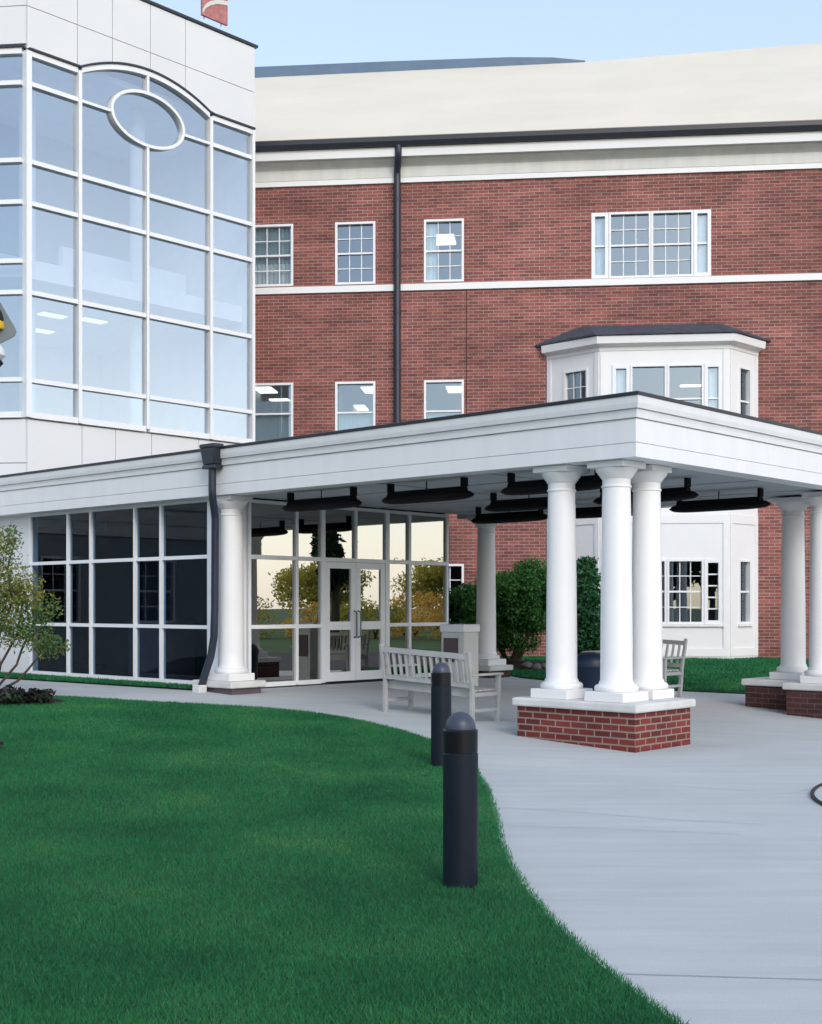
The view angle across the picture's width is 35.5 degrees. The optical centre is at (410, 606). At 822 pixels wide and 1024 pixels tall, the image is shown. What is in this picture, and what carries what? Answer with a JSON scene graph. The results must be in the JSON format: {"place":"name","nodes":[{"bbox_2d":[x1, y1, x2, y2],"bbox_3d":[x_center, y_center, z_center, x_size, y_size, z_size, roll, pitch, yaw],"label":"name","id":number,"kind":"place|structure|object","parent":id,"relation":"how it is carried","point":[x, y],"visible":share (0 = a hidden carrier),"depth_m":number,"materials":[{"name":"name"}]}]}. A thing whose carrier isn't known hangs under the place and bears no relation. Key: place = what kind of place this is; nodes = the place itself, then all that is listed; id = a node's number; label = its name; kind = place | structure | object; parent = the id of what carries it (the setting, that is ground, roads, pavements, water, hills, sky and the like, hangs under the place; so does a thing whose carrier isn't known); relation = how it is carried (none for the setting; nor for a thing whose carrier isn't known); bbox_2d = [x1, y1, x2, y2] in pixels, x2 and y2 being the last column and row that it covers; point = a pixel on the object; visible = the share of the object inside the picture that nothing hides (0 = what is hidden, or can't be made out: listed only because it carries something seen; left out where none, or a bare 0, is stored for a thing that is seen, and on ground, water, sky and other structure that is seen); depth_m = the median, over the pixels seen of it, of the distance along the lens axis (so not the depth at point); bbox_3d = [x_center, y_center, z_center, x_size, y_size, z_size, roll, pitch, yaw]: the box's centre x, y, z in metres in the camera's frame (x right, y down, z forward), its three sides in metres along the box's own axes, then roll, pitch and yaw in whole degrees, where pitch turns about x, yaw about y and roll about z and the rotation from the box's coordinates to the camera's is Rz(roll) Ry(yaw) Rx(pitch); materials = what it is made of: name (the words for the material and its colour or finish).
{"place":"outdoors","nodes":[
{"label":"outdoors","id":0,"kind":"place"},
{"bbox_2d":[0,302,15,366],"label":"road sign","id":1,"kind":"object","parent":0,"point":[7,330],"visible":1,"depth_m":15.98,"materials":[{"name":"grey metal"}]},
{"bbox_2d":[0,695,690,1023],"bbox_3d":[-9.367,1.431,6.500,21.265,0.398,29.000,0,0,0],"label":"lawn","id":2,"kind":"structure","parent":0,"point":[278,896],"depth_m":6.87,"materials":[{"name":"plant"}]},
{"bbox_2d":[0,696,66,704],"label":"mulch bed","id":3,"kind":"object","parent":2,"relation":"on","point":[54,700],"visible":0.32,"depth_m":16.64,"materials":[{"name":"brown soil"}]},
{"bbox_2d":[0,685,27,704],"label":"bedding plant","id":4,"kind":"object","parent":3,"relation":"on","point":[12,695],"visible":0.98,"depth_m":16.25,"materials":[{"name":"green plant"}]},
{"bbox_2d":[17,688,55,703],"bbox_3d":[-4.868,1.165,16.481,0.625,0.247,0.449,0,0,0],"label":"bedding plant","id":5,"kind":"object","parent":3,"relation":"on","point":[36,696],"visible":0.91,"depth_m":16.41,"materials":[{"name":"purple plant"}]},
{"bbox_2d":[0,521,71,689],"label":"young tree","id":6,"kind":"object","parent":2,"relation":"on","point":[8,591],"visible":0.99,"depth_m":17.52,"materials":[{"name":"green plant"}]},
{"bbox_2d":[431,662,450,766],"bbox_3d":[0.292,1.075,12.440,0.198,1.060,0.198,0,0,0],"label":"bollard","id":7,"kind":"object","parent":2,"relation":"on","point":[440,694],"visible":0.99,"depth_m":12.35,"materials":[{"name":"metal"}]},
{"bbox_2d":[443,712,477,887],"bbox_3d":[0.279,1.125,7.235,0.198,1.060,0.198,0,0,0],"label":"bollard","id":8,"kind":"object","parent":2,"relation":"on","point":[460,799],"visible":0.99,"depth_m":7.15,"materials":[{"name":"black metal"}]},
{"bbox_2d":[0,676,821,1023],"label":"driveway","id":9,"kind":"structure","parent":0,"point":[684,906],"depth_m":8.96,"materials":[{"name":"concrete"}]},
{"bbox_2d":[2,677,188,688],"bbox_3d":[-5.987,1.242,21.610,7.280,0.001,0.702,0,0,43],"label":"grass strip","id":10,"kind":"object","parent":9,"relation":"on","point":[103,683],"depth_m":20.61,"materials":[{"name":"plant"}]},
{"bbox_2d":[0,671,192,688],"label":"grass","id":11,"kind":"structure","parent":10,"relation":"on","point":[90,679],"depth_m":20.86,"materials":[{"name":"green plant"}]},
{"bbox_2d":[0,498,448,688],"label":"entrance lobby","id":12,"kind":"object","parent":9,"relation":"on","point":[335,596],"visible":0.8,"depth_m":21.02,"materials":[{"name":"paint"}]},
{"bbox_2d":[29,499,220,683],"bbox_3d":[-4.825,-0.215,21.099,5.320,2.840,0.080,0,0,43],"label":"window frame","id":13,"kind":"structure","parent":12,"relation":"in","point":[161,558],"depth_m":20.71,"materials":[{"name":"paint"}]},
{"bbox_2d":[326,562,357,681],"bbox_3d":[-1.140,0.255,21.034,0.134,1.946,0.695,0,0,43],"label":"door","id":14,"kind":"structure","parent":12,"relation":"in","point":[341,613],"depth_m":21.08,"materials":[{"name":"paint"}]},
{"bbox_2d":[243,499,448,686],"bbox_3d":[-1.047,-0.192,21.198,0.080,2.885,4.991,0,0,43],"label":"window frame","id":15,"kind":"structure","parent":12,"relation":"in","point":[247,556],"depth_m":20.73,"materials":[{"name":"paint"}]},
{"bbox_2d":[356,563,384,679],"bbox_3d":[-0.661,0.255,21.557,0.134,1.946,0.695,0,0,43],"label":"door","id":16,"kind":"structure","parent":12,"relation":"in","point":[370,577],"depth_m":21.58,"materials":[{"name":"paint"}]},
{"bbox_2d":[0,391,821,752],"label":"entrance canopy","id":17,"kind":"object","parent":9,"relation":"on","point":[644,447],"visible":0.95,"depth_m":16.01,"materials":[{"name":"white paint"}]},
{"bbox_2d":[283,487,361,511],"bbox_3d":[-1.268,-1.497,18.157,1.600,0.285,0.210,0,0,43],"label":"radiant heater","id":18,"kind":"object","parent":17,"relation":"hanging from","point":[326,503],"visible":1,"depth_m":18.03,"materials":[{"name":"black metal"}]},
{"bbox_2d":[382,477,473,503],"bbox_3d":[0.203,-1.497,16.801,1.600,0.285,0.210,0,0,43],"label":"radiant heater","id":19,"kind":"object","parent":17,"relation":"hanging from","point":[461,491],"visible":1,"depth_m":16.68,"materials":[{"name":"black metal"}]},
{"bbox_2d":[471,507,547,523],"bbox_3d":[1.594,-1.497,20.891,1.600,0.285,0.210,0,0,43],"label":"radiant heater","id":20,"kind":"object","parent":17,"relation":"hanging from","point":[511,517],"visible":0.95,"depth_m":20.80,"materials":[{"name":"black metal"}]},
{"bbox_2d":[485,493,575,511],"bbox_3d":[1.669,-1.497,18.170,1.600,0.285,0.210,0,0,43],"label":"radiant heater","id":21,"kind":"object","parent":17,"relation":"hanging from","point":[524,504],"visible":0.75,"depth_m":18.23,"materials":[{"name":"black metal"}]},
{"bbox_2d":[501,469,601,494],"bbox_3d":[1.710,-1.497,15.411,1.600,0.285,0.210,0,0,43],"label":"radiant heater","id":22,"kind":"object","parent":17,"relation":"hanging from","point":[583,483],"visible":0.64,"depth_m":15.48,"materials":[{"name":"black metal"}]},
{"bbox_2d":[576,504,632,518],"bbox_3d":[2.991,-1.497,19.603,1.600,0.285,0.210,0,0,43],"label":"radiant heater","id":23,"kind":"object","parent":17,"relation":"hanging from","point":[588,512],"visible":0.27,"depth_m":19.72,"materials":[{"name":"black metal"}]},
{"bbox_2d":[593,478,698,504],"bbox_3d":[3.066,-1.497,16.882,1.600,0.285,0.210,0,0,43],"label":"radiant heater","id":24,"kind":"object","parent":17,"relation":"hanging from","point":[685,492],"visible":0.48,"depth_m":16.47,"materials":[{"name":"black metal"}]},
{"bbox_2d":[669,488,770,512],"bbox_3d":[4.388,-1.497,18.315,1.600,0.285,0.210,0,0,43],"label":"radiant heater","id":25,"kind":"object","parent":17,"relation":"hanging from","point":[727,504],"visible":0.98,"depth_m":18.19,"materials":[{"name":"black metal"}]},
{"bbox_2d":[379,644,503,721],"bbox_3d":[0.368,0.998,16.781,1.580,0.935,0.706,3,2,43],"label":"park bench","id":26,"kind":"object","parent":9,"relation":"on","point":[410,682],"visible":0.88,"depth_m":16.57,"materials":[{"name":"grey paint"}]},
{"bbox_2d":[440,624,479,685],"bbox_3d":[0.785,0.820,20.604,0.520,1.060,0.400,0,0,43],"label":"waste receptacle","id":27,"kind":"object","parent":9,"relation":"on","point":[460,638],"visible":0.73,"depth_m":20.45,"materials":[{"name":"paint"}]},
{"bbox_2d":[577,652,599,690],"bbox_3d":[2.720,1.067,19.350,0.570,0.765,0.570,0,0,0],"label":"litter bin","id":28,"kind":"object","parent":9,"relation":"on","point":[588,669],"visible":0.47,"depth_m":19.11,"materials":[{"name":"blue paint"}]},
{"bbox_2d":[509,825,731,833],"bbox_3d":[1.503,1.596,9.190,1.638,0.001,0.038,0,0,12],"label":"paving joint","id":29,"kind":"object","parent":9,"relation":"on","point":[611,828],"visible":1,"depth_m":9.22,"materials":[{"name":"grey concrete"}]},
{"bbox_2d":[504,807,753,823],"bbox_3d":[1.641,1.596,9.778,2.062,0.001,0.070,0,0,23],"label":"paving joint","id":30,"kind":"object","parent":9,"relation":"on","point":[634,816],"visible":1,"depth_m":9.74,"materials":[{"name":"grey concrete"}]},
{"bbox_2d":[582,639,687,696],"bbox_3d":[3.647,0.959,21.029,1.580,0.935,0.706,3,2,43],"label":"park bench","id":31,"kind":"object","parent":9,"relation":"on","point":[671,672],"visible":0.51,"depth_m":20.68,"materials":[{"name":"grey paint"}]},
{"bbox_2d":[625,973,821,979],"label":"paving joint","id":32,"kind":"object","parent":9,"relation":"on","point":[720,976],"visible":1,"depth_m":5.54,"materials":[{"name":"grey concrete"}]},
{"bbox_2d":[810,783,821,805],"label":"drain cover","id":33,"kind":"object","parent":9,"relation":"on","point":[816,793],"visible":1,"depth_m":10.84,"materials":[{"name":"metal"}]},
{"bbox_2d":[151,0,821,66],"label":"sky","id":34,"kind":"structure","parent":0,"point":[285,32],"materials":[{"name":"blue"}]},
{"bbox_2d":[254,43,821,658],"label":"brick building","id":35,"kind":"structure","parent":0,"point":[652,225],"depth_m":31.58,"materials":[{"name":"brick"}]},
{"bbox_2d":[0,0,257,474],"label":"glass tower","id":36,"kind":"structure","parent":35,"relation":"attached to","point":[127,168],"depth_m":29.48,"materials":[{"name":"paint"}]},
{"bbox_2d":[36,327,56,333],"bbox_3d":[-9.000,-6.692,31.200,0.360,0.054,0.680,0,0,43],"label":"ceiling light","id":37,"kind":"object","parent":36,"relation":"attached to","point":[43,330],"visible":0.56,"depth_m":31.19,"materials":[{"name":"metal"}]},
{"bbox_2d":[36,310,69,318],"bbox_3d":[-8.250,-6.692,29.550,0.360,0.054,0.680,0,0,43],"label":"ceiling light","id":38,"kind":"object","parent":36,"relation":"attached to","point":[51,314],"visible":0.98,"depth_m":29.47,"materials":[{"name":"metal"}]},
{"bbox_2d":[82,316,109,324],"bbox_3d":[-7.450,-6.692,30.100,0.360,0.054,0.680,0,0,43],"label":"ceiling light","id":39,"kind":"object","parent":36,"relation":"attached to","point":[93,320],"visible":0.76,"depth_m":30.02,"materials":[{"name":"metal"}]},
{"bbox_2d":[201,0,227,29],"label":"roof sign","id":40,"kind":"object","parent":36,"relation":"on","point":[216,11],"visible":0.83,"depth_m":29.98,"materials":[{"name":"paint"}]},
{"bbox_2d":[255,386,278,393],"bbox_3d":[-4.050,-5.977,35.500,0.610,0.054,1.010,0,0,6],"label":"ceiling light","id":41,"kind":"object","parent":35,"relation":"attached to","point":[265,389],"visible":0.69,"depth_m":35.32,"materials":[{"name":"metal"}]},
{"bbox_2d":[255,224,292,286],"bbox_3d":[-3.455,-8.775,32.248,1.050,1.550,0.204,0,0,6],"label":"window","id":42,"kind":"structure","parent":35,"relation":"in","point":[271,275],"depth_m":32.27,"materials":[{"name":"paint"}]},
{"bbox_2d":[255,383,292,440],"bbox_3d":[-3.456,-4.815,32.239,1.050,1.530,0.186,0,0,6],"label":"window","id":43,"kind":"structure","parent":35,"relation":"in","point":[274,419],"depth_m":32.32,"materials":[{"name":"paint"}]},
{"bbox_2d":[269,397,290,400],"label":"ceiling light","id":44,"kind":"object","parent":35,"relation":"attached to","point":[281,399],"visible":0.49,"depth_m":37.03,"materials":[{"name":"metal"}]},
{"bbox_2d":[335,221,374,284],"bbox_3d":[-1.380,-8.775,31.993,1.010,1.550,0.130,0,0,6],"label":"window","id":45,"kind":"structure","parent":35,"relation":"in","point":[337,224],"depth_m":31.98,"materials":[{"name":"paint"}]},
{"bbox_2d":[335,381,374,430],"bbox_3d":[-1.377,-4.815,32.021,1.010,1.530,0.187,0,0,6],"label":"window","id":46,"kind":"structure","parent":35,"relation":"in","point":[347,420],"depth_m":32.07,"materials":[{"name":"paint"}]},
{"bbox_2d":[354,404,369,410],"bbox_3d":[-1.620,-5.977,38.700,0.610,0.054,1.010,0,0,6],"label":"ceiling light","id":47,"kind":"object","parent":35,"relation":"attached to","point":[361,407],"visible":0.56,"depth_m":38.50,"materials":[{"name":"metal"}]},
{"bbox_2d":[359,386,372,393],"bbox_3d":[-1.050,-5.977,35.500,0.610,0.054,1.010,0,0,6],"label":"ceiling light","id":48,"kind":"object","parent":35,"relation":"attached to","point":[367,389],"visible":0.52,"depth_m":35.30,"materials":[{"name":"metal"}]},
{"bbox_2d":[424,218,463,281],"bbox_3d":[0.821,-8.775,31.796,0.990,1.550,0.199,0,0,6],"label":"window","id":49,"kind":"structure","parent":35,"relation":"in","point":[430,230],"depth_m":31.78,"materials":[{"name":"paint"}]},
{"bbox_2d":[424,380,463,418],"bbox_3d":[0.821,-4.815,31.790,0.990,1.530,0.187,0,0,6],"label":"window","id":50,"kind":"structure","parent":35,"relation":"in","point":[432,413],"depth_m":31.74,"materials":[{"name":"paint"}]},
{"bbox_2d":[437,233,456,244],"bbox_3d":[0.920,-10.017,35.100,0.610,0.054,1.010,0,0,6],"label":"ceiling light","id":51,"kind":"object","parent":35,"relation":"attached to","point":[444,240],"visible":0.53,"depth_m":35.02,"materials":[{"name":"metal"}]},
{"bbox_2d":[445,385,461,392],"bbox_3d":[1.270,-5.977,35.400,0.610,0.054,1.010,0,0,6],"label":"ceiling light","id":52,"kind":"object","parent":35,"relation":"attached to","point":[453,388],"visible":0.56,"depth_m":35.14,"materials":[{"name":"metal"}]},
{"bbox_2d":[449,564,463,592],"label":"window","id":53,"kind":"structure","parent":35,"relation":"in","point":[450,565],"depth_m":31.66,"materials":[{"name":"paint"}]},
{"bbox_2d":[591,213,608,278],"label":"window","id":54,"kind":"structure","parent":35,"relation":"in","point":[599,221],"depth_m":31.32,"materials":[{"name":"paint"}]},
{"bbox_2d":[609,211,650,277],"bbox_3d":[5.325,-8.780,31.288,1.007,1.600,0.130,0,0,6],"label":"window","id":55,"kind":"structure","parent":35,"relation":"in","point":[648,213],"depth_m":31.27,"materials":[{"name":"paint"}]},
{"bbox_2d":[651,210,692,276],"bbox_3d":[6.335,-8.780,31.182,1.007,1.600,0.130,0,0,6],"label":"window","id":56,"kind":"structure","parent":35,"relation":"in","point":[678,212],"depth_m":31.17,"materials":[{"name":"paint"}]},
{"bbox_2d":[679,383,700,386],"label":"ceiling light","id":57,"kind":"object","parent":35,"relation":"attached to","point":[691,385],"visible":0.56,"depth_m":34.69,"materials":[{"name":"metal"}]},
{"bbox_2d":[693,209,710,275],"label":"window","id":58,"kind":"structure","parent":35,"relation":"in","point":[701,218],"depth_m":31.12,"materials":[{"name":"paint"}]},
{"bbox_2d":[499,655,808,693],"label":"back lawn","id":59,"kind":"structure","parent":0,"point":[692,690],"depth_m":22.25,"materials":[{"name":"plant"}]},
{"bbox_2d":[506,661,545,670],"bbox_3d":[2.000,1.187,26.400,4.200,0.130,3.800,0,0,0],"label":"mulch bed","id":60,"kind":"object","parent":59,"relation":"on","point":[516,665],"visible":0.1,"depth_m":25.80,"materials":[{"name":"brown soil"}]},
{"bbox_2d":[449,585,476,623],"bbox_3d":[0.950,0.442,25.619,1.184,1.778,1.130,0,0,41],"label":"evergreen bush","id":61,"kind":"object","parent":60,"relation":"on","point":[467,606],"visible":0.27,"depth_m":25.37,"materials":[{"name":"green plant"}]},
{"bbox_2d":[453,555,546,661],"bbox_3d":[2.217,0.157,26.231,2.372,2.407,2.084,0,0,-38],"label":"evergreen bush","id":62,"kind":"object","parent":60,"relation":"on","point":[521,594],"visible":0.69,"depth_m":25.54,"materials":[{"name":"green plant"}]},
{"bbox_2d":[521,662,532,668],"bbox_3d":[2.276,1.152,24.850,0.259,0.149,0.212,13,-9,17],"label":"rock","id":63,"kind":"object","parent":60,"relation":"on","point":[526,665],"visible":0.92,"depth_m":24.78,"materials":[{"name":"grey stone"}]},
{"bbox_2d":[532,663,541,669],"bbox_3d":[2.436,1.165,24.765,0.226,0.133,0.185,0,9,-19],"label":"rock","id":64,"kind":"object","parent":60,"relation":"on","point":[535,666],"visible":0.97,"depth_m":24.70,"materials":[{"name":"grey stone"}]},
{"bbox_2d":[541,663,545,669],"bbox_3d":[2.588,1.165,24.807,0.206,0.145,0.250,-10,-17,39],"label":"rock","id":65,"kind":"object","parent":60,"relation":"on","point":[543,666],"visible":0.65,"depth_m":24.71,"materials":[{"name":"grey stone"}]},
{"bbox_2d":[576,556,600,654],"bbox_3d":[3.501,0.155,25.928,1.104,2.376,1.092,0,0,0],"label":"conifer","id":66,"kind":"object","parent":60,"relation":"on","point":[588,609],"visible":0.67,"depth_m":25.69,"materials":[{"name":"green plant"}]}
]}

